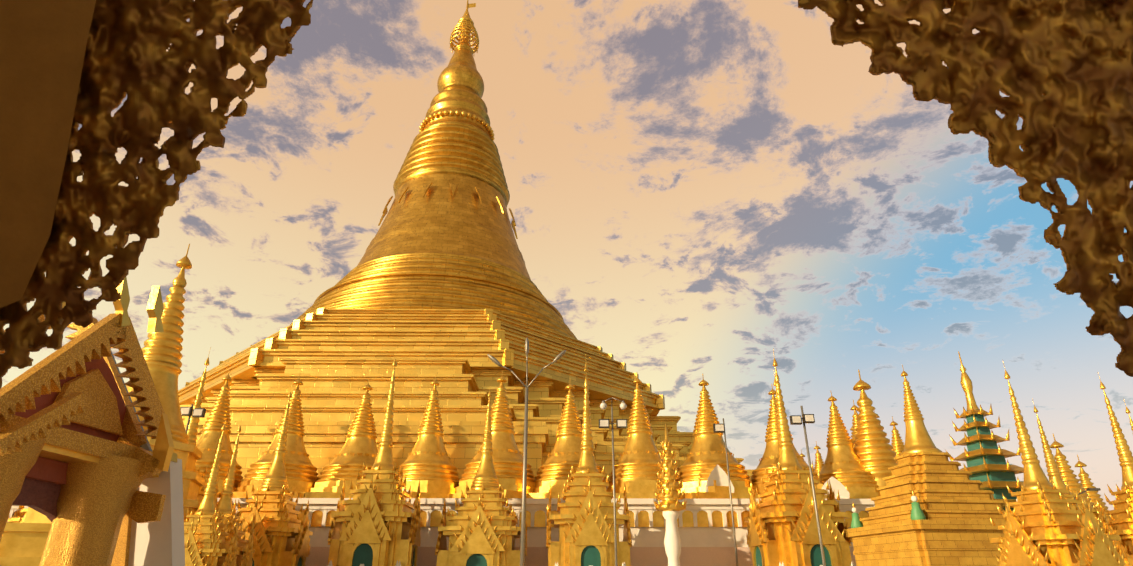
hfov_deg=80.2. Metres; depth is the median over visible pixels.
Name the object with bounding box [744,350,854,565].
shrine
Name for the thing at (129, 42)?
fret
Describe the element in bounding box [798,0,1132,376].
fret
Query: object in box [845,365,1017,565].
stupa
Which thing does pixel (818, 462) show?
stupa
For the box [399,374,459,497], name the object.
stupa
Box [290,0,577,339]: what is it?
stupa
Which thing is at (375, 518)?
shrine
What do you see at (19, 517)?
shrine
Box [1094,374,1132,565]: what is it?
shrine
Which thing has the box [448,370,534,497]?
stupa
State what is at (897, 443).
stupa
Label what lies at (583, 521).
shrine
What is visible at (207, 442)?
stupa
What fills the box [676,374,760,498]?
stupa
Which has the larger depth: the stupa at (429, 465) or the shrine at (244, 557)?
the stupa at (429, 465)
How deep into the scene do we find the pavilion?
6.09 m
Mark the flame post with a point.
(670, 505)
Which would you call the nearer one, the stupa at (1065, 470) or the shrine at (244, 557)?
the shrine at (244, 557)
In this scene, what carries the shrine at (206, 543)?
on the ground
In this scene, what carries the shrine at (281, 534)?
on the ground
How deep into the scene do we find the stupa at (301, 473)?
46.84 m
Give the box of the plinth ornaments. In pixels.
[402,464,848,498]
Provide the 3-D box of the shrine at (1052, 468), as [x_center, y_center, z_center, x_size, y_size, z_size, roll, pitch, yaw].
[42.541,18.277,57.997,6.420,17.050,6.420,0,-24,-1]
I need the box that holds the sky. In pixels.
[1,0,1132,509]
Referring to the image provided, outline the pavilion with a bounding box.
[0,277,184,565]
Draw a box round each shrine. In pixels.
[8,505,27,522]
[184,419,238,565]
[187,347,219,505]
[216,419,254,565]
[233,386,312,565]
[327,354,421,565]
[435,391,526,565]
[546,364,631,565]
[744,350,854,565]
[749,374,828,551]
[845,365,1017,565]
[989,359,1126,565]
[1032,399,1109,520]
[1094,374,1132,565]
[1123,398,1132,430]
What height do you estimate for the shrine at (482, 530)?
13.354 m
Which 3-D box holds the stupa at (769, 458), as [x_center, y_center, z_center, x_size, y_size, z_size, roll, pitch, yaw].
[15.561,11.643,49.218,5.817,8.829,5.817,14,-27,-28]
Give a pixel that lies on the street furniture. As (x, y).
(603, 423)
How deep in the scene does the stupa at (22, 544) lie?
32.62 m
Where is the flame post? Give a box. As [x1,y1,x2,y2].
[653,424,686,565]
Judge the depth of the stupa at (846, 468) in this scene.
50.02 m
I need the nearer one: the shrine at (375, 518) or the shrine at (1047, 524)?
the shrine at (1047, 524)
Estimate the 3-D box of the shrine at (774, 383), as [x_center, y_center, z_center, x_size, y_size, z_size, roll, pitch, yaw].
[13.535,12.177,41.024,5.560,14.388,5.560,1,-24,-2]
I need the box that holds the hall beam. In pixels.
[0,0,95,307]
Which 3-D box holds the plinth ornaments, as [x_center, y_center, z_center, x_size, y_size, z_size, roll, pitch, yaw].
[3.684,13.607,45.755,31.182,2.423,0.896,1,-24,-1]
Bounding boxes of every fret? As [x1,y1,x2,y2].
[0,0,312,388]
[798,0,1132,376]
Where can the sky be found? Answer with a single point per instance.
(709, 188)
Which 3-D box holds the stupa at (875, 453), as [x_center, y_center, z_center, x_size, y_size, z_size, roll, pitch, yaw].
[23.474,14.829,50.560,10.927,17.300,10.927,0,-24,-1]
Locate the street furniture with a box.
[180,338,1100,565]

